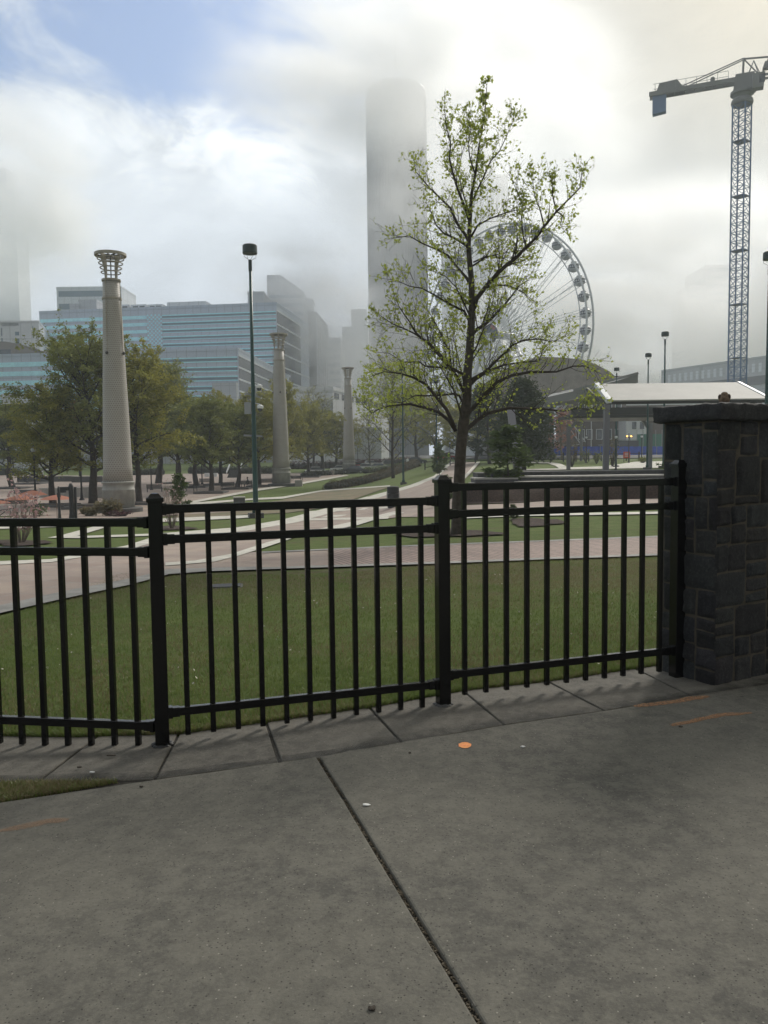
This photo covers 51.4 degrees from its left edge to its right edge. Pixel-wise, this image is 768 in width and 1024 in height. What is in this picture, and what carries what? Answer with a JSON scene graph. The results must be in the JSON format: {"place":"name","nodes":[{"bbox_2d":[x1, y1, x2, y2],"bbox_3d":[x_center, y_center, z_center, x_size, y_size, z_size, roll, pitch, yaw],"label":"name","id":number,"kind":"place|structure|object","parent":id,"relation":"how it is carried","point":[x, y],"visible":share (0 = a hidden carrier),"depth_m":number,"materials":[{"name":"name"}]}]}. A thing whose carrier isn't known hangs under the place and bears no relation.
{"place":"outdoors","nodes":[
{"label":"outdoors","id":0,"kind":"place"},
{"bbox_2d":[0,511,229,517],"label":"path","id":1,"kind":"structure","parent":0,"point":[137,514],"depth_m":52.52,"materials":[{"name":"concrete"}]},
{"bbox_2d":[0,473,341,515],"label":"plaza","id":2,"kind":"structure","parent":0,"point":[146,480],"depth_m":101.75,"materials":[{"name":"brick"}]},
{"bbox_2d":[0,399,49,486],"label":"plaza tree","id":3,"kind":"object","parent":2,"relation":"on","point":[5,454],"visible":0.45,"depth_m":106.50,"materials":[{"name":"green plant"}]},
{"bbox_2d":[0,378,101,502],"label":"plaza tree","id":4,"kind":"object","parent":2,"relation":"on","point":[28,434],"visible":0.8,"depth_m":70.81,"materials":[{"name":"green plant"}]},
{"bbox_2d":[0,307,172,503],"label":"plaza tree","id":5,"kind":"object","parent":2,"relation":"on","point":[68,351],"visible":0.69,"depth_m":70.35,"materials":[{"name":"green plant"}]},
{"bbox_2d":[94,250,142,512],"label":"column","id":6,"kind":"structure","parent":2,"relation":"on","point":[117,482],"depth_m":60.03,"materials":[{"name":"stone"}]},
{"bbox_2d":[72,334,206,500],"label":"plaza tree","id":7,"kind":"object","parent":2,"relation":"on","point":[149,383],"visible":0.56,"depth_m":73.07,"materials":[{"name":"green plant"}]},
{"bbox_2d":[128,353,198,482],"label":"plaza tree","id":8,"kind":"object","parent":2,"relation":"on","point":[159,475],"visible":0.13,"depth_m":112.17,"materials":[{"name":"green plant"}]},
{"bbox_2d":[162,393,229,485],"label":"plaza tree","id":9,"kind":"object","parent":2,"relation":"on","point":[178,410],"visible":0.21,"depth_m":101.90,"materials":[{"name":"green plant"}]},
{"bbox_2d":[171,392,242,490],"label":"plaza tree","id":10,"kind":"object","parent":2,"relation":"on","point":[208,413],"visible":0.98,"depth_m":89.44,"materials":[{"name":"green plant"}]},
{"bbox_2d":[180,388,250,482],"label":"plaza tree","id":11,"kind":"object","parent":2,"relation":"on","point":[221,396],"visible":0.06,"depth_m":109.15,"materials":[{"name":"green plant"}]},
{"bbox_2d":[215,400,271,486],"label":"plaza tree","id":12,"kind":"object","parent":2,"relation":"on","point":[240,438],"visible":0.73,"depth_m":98.26,"materials":[{"name":"green plant"}]},
{"bbox_2d":[226,386,295,484],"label":"plaza tree","id":13,"kind":"object","parent":2,"relation":"on","point":[266,403],"visible":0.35,"depth_m":102.46,"materials":[{"name":"green plant"}]},
{"bbox_2d":[268,332,294,486],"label":"perforated tower","id":14,"kind":"structure","parent":2,"relation":"on","point":[281,472],"depth_m":100.70,"materials":[{"name":"concrete"}]},
{"bbox_2d":[262,379,310,459],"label":"plaza tree","id":15,"kind":"object","parent":2,"relation":"on","point":[291,402],"visible":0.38,"depth_m":119.26,"materials":[{"name":"green plant"}]},
{"bbox_2d":[288,398,346,471],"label":"plaza tree","id":16,"kind":"object","parent":2,"relation":"on","point":[312,416],"visible":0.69,"depth_m":131.23,"materials":[{"name":"green plant"}]},
{"bbox_2d":[0,757,476,1023],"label":"pavement","id":17,"kind":"structure","parent":0,"point":[264,894],"depth_m":2.83,"materials":[{"name":"concrete"}]},
{"bbox_2d":[176,487,386,516],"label":"brick path","id":18,"kind":"structure","parent":0,"point":[341,494],"depth_m":76.84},
{"bbox_2d":[190,485,389,503],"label":"path","id":19,"kind":"structure","parent":0,"point":[283,496],"depth_m":79.05,"materials":[{"name":"grey concrete"}]},
{"bbox_2d":[0,462,657,612],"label":"brick path","id":20,"kind":"structure","parent":0,"point":[120,564],"depth_m":16.49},
{"bbox_2d":[0,566,255,612],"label":"path border","id":21,"kind":"object","parent":20,"relation":"on","point":[49,598],"visible":0.73,"depth_m":11.88,"materials":[{"name":"grey concrete"}]},
{"bbox_2d":[0,462,451,564],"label":"path border","id":22,"kind":"object","parent":20,"relation":"on","point":[242,528],"visible":0.52,"depth_m":33.86,"materials":[{"name":"grey concrete"}]},
{"bbox_2d":[165,511,403,565],"bbox_3d":[-2.081,0.574,28.169,2.227,1.028,26.901,0,4,11],"label":"path border","id":23,"kind":"object","parent":20,"relation":"on","point":[266,544],"visible":0.6,"depth_m":20.64,"materials":[{"name":"grey concrete"}]},
{"bbox_2d":[262,554,656,568],"bbox_3d":[2.975,0.863,14.582,10.522,0.093,0.838,-1,4,-7],"label":"path border","id":24,"kind":"object","parent":20,"relation":"on","point":[450,561],"visible":0.54,"depth_m":14.32,"materials":[{"name":"grey concrete"}]},
{"bbox_2d":[263,536,657,552],"bbox_3d":[4.009,0.720,19.041,13.670,0.199,1.597,-1,4,-7],"label":"path border","id":25,"kind":"object","parent":20,"relation":"on","point":[455,544],"visible":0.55,"depth_m":18.69,"materials":[{"name":"grey concrete"}]},
{"bbox_2d":[0,457,661,736],"bbox_3d":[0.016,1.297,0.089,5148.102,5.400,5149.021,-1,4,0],"label":"ground","id":26,"kind":"structure","parent":0,"point":[420,473],"depth_m":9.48,"materials":[{"name":"green plant"}]},
{"bbox_2d":[0,190,30,320],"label":"hotel tower","id":27,"kind":"structure","parent":26,"relation":"on","point":[15,300],"depth_m":885.12,"materials":[{"name":"stone"}]},
{"bbox_2d":[0,168,16,190],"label":"hotel tower","id":28,"kind":"structure","parent":27,"relation":"on","point":[7,179],"depth_m":883.78,"materials":[{"name":"stone"}]},
{"bbox_2d":[0,320,49,351],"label":"white building","id":29,"kind":"structure","parent":26,"relation":"on","point":[10,331],"depth_m":296.05,"materials":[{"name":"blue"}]},
{"bbox_2d":[0,539,50,545],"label":"mulch bed","id":30,"kind":"object","parent":26,"relation":"on","point":[7,542],"visible":0.59,"depth_m":23.50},
{"bbox_2d":[0,478,49,541],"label":"flowering shrub","id":31,"kind":"object","parent":30,"relation":"on","point":[14,510],"visible":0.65,"depth_m":23.65,"materials":[{"name":"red plant"}]},
{"bbox_2d":[60,483,77,517],"bbox_3d":[-17.553,-0.387,44.427,0.870,2.409,0.461,-1,4,0],"label":"camera pylon","id":32,"kind":"object","parent":26,"relation":"on","point":[72,504],"visible":0.76,"depth_m":44.33,"materials":[{"name":"black metal"}]},
{"bbox_2d":[56,286,135,309],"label":"hotel tower","id":33,"kind":"structure","parent":26,"relation":"on","point":[66,296],"depth_m":423.06,"materials":[{"name":"grey"}]},
{"bbox_2d":[91,498,122,515],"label":"ornamental grass","id":34,"kind":"object","parent":26,"relation":"on","point":[104,505],"depth_m":52.29,"materials":[{"name":"plant"}]},
{"bbox_2d":[0,348,290,409],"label":"office wing","id":35,"kind":"structure","parent":26,"relation":"on","point":[227,371],"depth_m":251.62,"materials":[{"name":"blue glass"}]},
{"bbox_2d":[0,342,47,353],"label":"arched hall","id":36,"kind":"structure","parent":35,"relation":"on","point":[7,347],"depth_m":276.65,"materials":[{"name":"glass"}]},
{"bbox_2d":[0,414,291,465],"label":"parking deck","id":37,"kind":"structure","parent":26,"relation":"on","point":[166,460],"depth_m":234.44,"materials":[{"name":"concrete"}]},
{"bbox_2d":[39,301,309,386],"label":"office building","id":38,"kind":"structure","parent":26,"relation":"on","point":[191,325],"depth_m":321.39,"materials":[{"name":"blue"}]},
{"bbox_2d":[163,472,192,513],"bbox_3d":[-12.159,-0.971,47.551,1.414,2.835,1.874,0,4,8],"label":"magnolia","id":39,"kind":"object","parent":26,"relation":"on","point":[182,484],"visible":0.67,"depth_m":47.39,"materials":[{"name":"green plant"}]},
{"bbox_2d":[188,465,272,473],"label":"hedge","id":40,"kind":"object","parent":26,"relation":"on","point":[248,470],"visible":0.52,"depth_m":149.63,"materials":[{"name":"green plant"}]},
{"bbox_2d":[242,243,263,517],"bbox_3d":[-7.469,-7.284,45.441,1.122,15.569,0.831,-2,4,-16],"label":"lamp post","id":41,"kind":"object","parent":26,"relation":"on","point":[249,249],"visible":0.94,"depth_m":45.40,"materials":[{"name":"metal"}]},
{"bbox_2d":[267,275,306,320],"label":"sloping tower","id":42,"kind":"structure","parent":26,"relation":"on","point":[286,293],"depth_m":388.59,"materials":[{"name":"stone"}]},
{"bbox_2d":[308,311,329,386],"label":"office tower","id":43,"kind":"structure","parent":26,"relation":"on","point":[318,329],"depth_m":386.33,"materials":[{"name":"grey glass"}]},
{"bbox_2d":[295,385,343,466],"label":"bare tree","id":44,"kind":"object","parent":26,"relation":"on","point":[313,458],"visible":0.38,"depth_m":146.45,"materials":[{"name":"plant"}]},
{"bbox_2d":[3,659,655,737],"bbox_3d":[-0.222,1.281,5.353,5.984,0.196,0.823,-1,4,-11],"label":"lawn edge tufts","id":45,"kind":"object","parent":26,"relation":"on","point":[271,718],"visible":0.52,"depth_m":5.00,"materials":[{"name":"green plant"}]},
{"bbox_2d":[329,337,344,388],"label":"office tower","id":46,"kind":"structure","parent":26,"relation":"on","point":[336,360],"depth_m":514.89,"materials":[{"name":"stone"}]},
{"bbox_2d":[290,387,388,463],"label":"building","id":47,"kind":"structure","parent":26,"relation":"on","point":[338,403],"depth_m":191.97,"materials":[{"name":"stone"}]},
{"bbox_2d":[318,411,364,465],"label":"plaza tree","id":48,"kind":"object","parent":26,"relation":"on","point":[331,447],"visible":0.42,"depth_m":152.79,"materials":[{"name":"green plant"}]},
{"bbox_2d":[341,367,358,473],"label":"perforated tower","id":49,"kind":"structure","parent":26,"relation":"on","point":[348,461],"depth_m":142.66,"materials":[{"name":"concrete"}]},
{"bbox_2d":[342,326,369,394],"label":"hazy tower","id":50,"kind":"structure","parent":26,"relation":"on","point":[355,341],"depth_m":632.82,"materials":[{"name":"stone"}]},
{"bbox_2d":[351,309,367,326],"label":"hazy tower","id":51,"kind":"structure","parent":50,"relation":"on","point":[358,316],"depth_m":650.67,"materials":[{"name":"stone"}]},
{"bbox_2d":[354,427,381,460],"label":"grey house","id":52,"kind":"structure","parent":26,"relation":"on","point":[377,455],"depth_m":199.36,"materials":[{"name":"stone"}]},
{"bbox_2d":[322,459,420,489],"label":"hedge","id":53,"kind":"object","parent":26,"relation":"on","point":[375,476],"visible":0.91,"depth_m":104.19,"materials":[{"name":"green plant"}]},
{"bbox_2d":[353,409,389,464],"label":"bare tree","id":54,"kind":"object","parent":26,"relation":"on","point":[368,448],"visible":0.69,"depth_m":157.71,"materials":[{"name":"brown plant"}]},
{"bbox_2d":[354,350,437,478],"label":"bare tree","id":55,"kind":"object","parent":26,"relation":"on","point":[392,382],"visible":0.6,"depth_m":105.18,"materials":[{"name":"green plant"}]},
{"bbox_2d":[366,32,428,454],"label":"round tower","id":56,"kind":"structure","parent":26,"relation":"on","point":[396,122],"depth_m":423.06,"materials":[{"name":"grey"}]},
{"bbox_2d":[380,384,445,456],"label":"street tree","id":57,"kind":"object","parent":26,"relation":"on","point":[422,443],"visible":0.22,"depth_m":177.33,"materials":[{"name":"green plant"}]},
{"bbox_2d":[404,396,458,446],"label":"street tree","id":58,"kind":"object","parent":26,"relation":"on","point":[431,441],"visible":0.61,"depth_m":164.93,"materials":[{"name":"green plant"}]},
{"bbox_2d":[430,444,449,474],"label":"magnolia","id":59,"kind":"object","parent":26,"relation":"on","point":[441,454],"visible":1,"depth_m":82.63,"materials":[{"name":"green plant"}]},
{"bbox_2d":[423,403,479,459],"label":"street tree","id":60,"kind":"object","parent":26,"relation":"on","point":[454,414],"visible":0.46,"depth_m":156.52,"materials":[{"name":"green plant"}]},
{"bbox_2d":[402,528,502,536],"bbox_3d":[1.433,0.595,23.315,2.123,0.324,5.692,-2,4,-20],"label":"mulch bed","id":61,"kind":"object","parent":26,"relation":"on","point":[473,532],"visible":0.43,"depth_m":22.01,"materials":[{"name":"brown soil"}]},
{"bbox_2d":[352,75,613,534],"bbox_3d":[2.734,-5.302,21.039,7.403,12.250,4.193,-1,4,0],"label":"tulip tree","id":62,"kind":"object","parent":61,"relation":"on","point":[466,409],"visible":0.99,"depth_m":21.04,"materials":[{"name":"green plant"}]},
{"bbox_2d":[441,174,507,450],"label":"stepped tower","id":63,"kind":"structure","parent":26,"relation":"on","point":[501,181],"depth_m":607.95,"materials":[{"name":"stone"}]},
{"bbox_2d":[448,148,494,174],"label":"stepped tower","id":64,"kind":"structure","parent":63,"relation":"on","point":[466,164],"depth_m":611.03,"materials":[{"name":"stone"}]},
{"bbox_2d":[451,383,520,463],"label":"evergreen tree","id":65,"kind":"object","parent":26,"relation":"on","point":[475,443],"visible":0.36,"depth_m":109.90,"materials":[{"name":"green plant"}]},
{"bbox_2d":[467,501,523,503],"bbox_3d":[10.669,-0.900,39.955,15.167,0.595,6.193,-1,4,-6],"label":"mulch bed","id":66,"kind":"object","parent":26,"relation":"on","point":[490,502],"visible":0.09,"depth_m":36.86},
{"bbox_2d":[481,423,534,480],"bbox_3d":[6.265,-2.654,40.824,2.923,3.742,3.875,0,4,6],"label":"magnolia","id":67,"kind":"object","parent":66,"relation":"on","point":[504,441],"visible":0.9,"depth_m":40.46,"materials":[{"name":"green plant"}]},
{"bbox_2d":[467,485,657,501],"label":"mulch bank","id":68,"kind":"structure","parent":66,"relation":"on","point":[557,494],"depth_m":37.74,"materials":[{"name":"brown soil"}]},
{"bbox_2d":[424,222,593,455],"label":"ferris wheel","id":69,"kind":"object","parent":26,"relation":"on","point":[585,312],"visible":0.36,"depth_m":197.26,"materials":[{"name":"silver metal"}]},
{"bbox_2d":[488,375,565,470],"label":"evergreen tree","id":70,"kind":"object","parent":26,"relation":"on","point":[525,395],"visible":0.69,"depth_m":76.81,"materials":[{"name":"green plant"}]},
{"bbox_2d":[480,357,615,457],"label":"curved hall","id":71,"kind":"structure","parent":26,"relation":"on","point":[574,379],"depth_m":146.69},
{"bbox_2d":[486,372,638,460],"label":"slab canopy","id":72,"kind":"object","parent":26,"relation":"on","point":[576,392],"visible":0.29,"depth_m":117.13,"materials":[{"name":"grey"}]},
{"bbox_2d":[549,407,576,458],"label":"red maple","id":73,"kind":"object","parent":26,"relation":"on","point":[561,427],"visible":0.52,"depth_m":126.25,"materials":[{"name":"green plant"}]},
{"bbox_2d":[556,376,625,446],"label":"brick building","id":74,"kind":"structure","parent":26,"relation":"on","point":[593,431],"depth_m":195.15,"materials":[{"name":"brown brick"}]},
{"bbox_2d":[519,474,663,480],"bbox_3d":[10.891,-1.040,41.335,8.121,1.757,2.300,-1,4,0],"label":"seat step","id":75,"kind":"object","parent":26,"relation":"on","point":[585,477],"visible":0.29,"depth_m":40.19,"materials":[{"name":"concrete"}]},
{"bbox_2d":[520,469,663,474],"bbox_3d":[11.402,-1.267,43.124,8.426,1.952,2.300,-1,4,0],"label":"seat step","id":76,"kind":"object","parent":26,"relation":"on","point":[600,472],"visible":0.21,"depth_m":41.97,"materials":[{"name":"concrete"}]},
{"bbox_2d":[558,407,653,469],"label":"park shelter","id":77,"kind":"object","parent":26,"relation":"on","point":[626,413],"visible":0.63,"depth_m":77.56,"materials":[{"name":"grey metal"}]},
{"bbox_2d":[554,446,662,454],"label":"site fence","id":78,"kind":"object","parent":26,"relation":"on","point":[657,450],"visible":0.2,"depth_m":164.55,"materials":[{"name":"blue fabric"}]},
{"bbox_2d":[612,365,645,376],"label":"skyline block","id":79,"kind":"structure","parent":26,"relation":"on","point":[624,370],"depth_m":554.67,"materials":[{"name":"stone"}]},
{"bbox_2d":[618,421,646,440],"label":"white house","id":80,"kind":"structure","parent":26,"relation":"on","point":[631,428],"depth_m":189.22,"materials":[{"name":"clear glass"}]},
{"bbox_2d":[626,403,701,446],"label":"brick building","id":81,"kind":"structure","parent":26,"relation":"on","point":[657,428],"depth_m":213.63,"materials":[{"name":"brown brick"}]},
{"bbox_2d":[579,381,764,469],"bbox_3d":[17.472,-4.875,50.347,9.767,6.623,9.302,-1,4,0],"label":"park shelter","id":82,"kind":"object","parent":26,"relation":"on","point":[669,393],"visible":0.73,"depth_m":47.03,"materials":[{"name":"white metal"}]},
{"bbox_2d":[672,285,704,368],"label":"hazy tower","id":83,"kind":"structure","parent":26,"relation":"on","point":[688,316],"depth_m":554.14,"materials":[{"name":"stone"}]},
{"bbox_2d":[649,56,767,384],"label":"tower crane","id":84,"kind":"object","parent":26,"relation":"on","point":[747,85],"visible":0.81,"depth_m":122.16,"materials":[{"name":"grey paint"}]},
{"bbox_2d":[685,265,732,363],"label":"hazy tower","id":85,"kind":"structure","parent":26,"relation":"on","point":[714,279],"depth_m":591.28,"materials":[{"name":"stone"}]},
{"bbox_2d":[661,356,765,403],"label":"long building","id":86,"kind":"structure","parent":26,"relation":"on","point":[717,372],"depth_m":300.43,"materials":[{"name":"stone"}]},
{"bbox_2d":[719,306,766,361],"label":"hazy tower","id":87,"kind":"structure","parent":26,"relation":"on","point":[757,323],"depth_m":514.20,"materials":[{"name":"stone"}]},
{"bbox_2d":[763,251,767,403],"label":"lamp post","id":88,"kind":"object","parent":26,"relation":"on","point":[765,256],"visible":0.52,"depth_m":40.76,"materials":[{"name":"metal"}]},
{"bbox_2d":[39,670,674,1023],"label":"paving bed","id":89,"kind":"object","parent":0,"point":[278,758],"visible":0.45,"depth_m":4.09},
{"bbox_2d":[0,736,95,781],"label":"kerb","id":90,"kind":"structure","parent":89,"relation":"on","point":[32,757],"depth_m":4.54,"materials":[{"name":"concrete"}]},
{"bbox_2d":[0,775,117,802],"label":"verge grass","id":91,"kind":"structure","parent":89,"relation":"on","point":[7,786],"depth_m":4.05,"materials":[{"name":"green plant"}]},
{"bbox_2d":[44,734,176,781],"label":"kerb","id":92,"kind":"structure","parent":89,"relation":"on","point":[130,761],"depth_m":4.38,"materials":[{"name":"concrete"}]},
{"bbox_2d":[157,723,277,779],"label":"kerb","id":93,"kind":"structure","parent":89,"relation":"on","point":[209,751],"depth_m":4.44,"materials":[{"name":"concrete"}]},
{"bbox_2d":[267,708,399,761],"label":"kerb","id":94,"kind":"structure","parent":89,"relation":"on","point":[301,737],"depth_m":4.62,"materials":[{"name":"concrete"}]},
{"bbox_2d":[0,459,686,748],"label":"metal fence","id":95,"kind":"object","parent":89,"relation":"on","point":[438,528],"visible":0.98,"depth_m":4.88,"materials":[{"name":"black metal"}]},
{"bbox_2d":[317,758,481,1023],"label":"grit","id":96,"kind":"object","parent":89,"relation":"on","point":[443,964],"visible":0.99,"depth_m":2.79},
{"bbox_2d":[371,691,502,741],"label":"kerb","id":97,"kind":"structure","parent":89,"relation":"on","point":[412,719],"depth_m":4.86,"materials":[{"name":"concrete"}]},
{"bbox_2d":[468,682,601,724],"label":"kerb","id":98,"kind":"structure","parent":89,"relation":"on","point":[514,704],"depth_m":5.14,"materials":[{"name":"concrete"}]},
{"bbox_2d":[550,669,688,710],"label":"kerb","id":99,"kind":"structure","parent":89,"relation":"on","point":[613,690],"depth_m":5.40,"materials":[{"name":"concrete"}]},
{"bbox_2d":[636,666,767,695],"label":"kerb","id":100,"kind":"structure","parent":89,"relation":"on","point":[687,686],"depth_m":5.52,"materials":[{"name":"concrete"}]},
{"bbox_2d":[653,402,767,684],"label":"stone wall","id":101,"kind":"structure","parent":89,"relation":"on","point":[720,449],"depth_m":5.53,"materials":[{"name":"grey stone"}]},
{"bbox_2d":[0,683,767,781],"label":"damp stain","id":102,"kind":"object","parent":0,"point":[420,737],"visible":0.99,"depth_m":4.39,"materials":[{"name":"grey concrete"}]},
{"bbox_2d":[0,0,767,454],"label":"sky","id":103,"kind":"structure","parent":0,"point":[172,136],"materials":[{"name":"white"}]},
{"bbox_2d":[334,537,657,564],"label":"brick path","id":104,"kind":"structure","parent":0,"point":[409,554],"depth_m":16.45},
{"bbox_2d":[389,455,661,458],"bbox_3d":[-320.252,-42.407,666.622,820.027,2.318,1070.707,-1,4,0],"label":"road","id":105,"kind":"structure","parent":0,"point":[559,456],"depth_m":153.91,"materials":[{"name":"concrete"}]},
{"bbox_2d":[320,685,767,1023],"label":"pavement","id":106,"kind":"structure","parent":0,"point":[607,867],"depth_m":3.17,"materials":[{"name":"concrete"}]},
{"bbox_2d":[493,461,661,470],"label":"path","id":107,"kind":"structure","parent":0,"point":[623,465],"depth_m":90.38,"materials":[{"name":"grey concrete"}]},
{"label":"planter kerb","id":108,"kind":"structure","parent":0,"visible":0},
{"bbox_2d":[152,394,192,481],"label":"plaza tree","id":109,"kind":"object","parent":108,"relation":"in","point":[168,454],"visible":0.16,"depth_m":112.02,"materials":[{"name":"green plant"}]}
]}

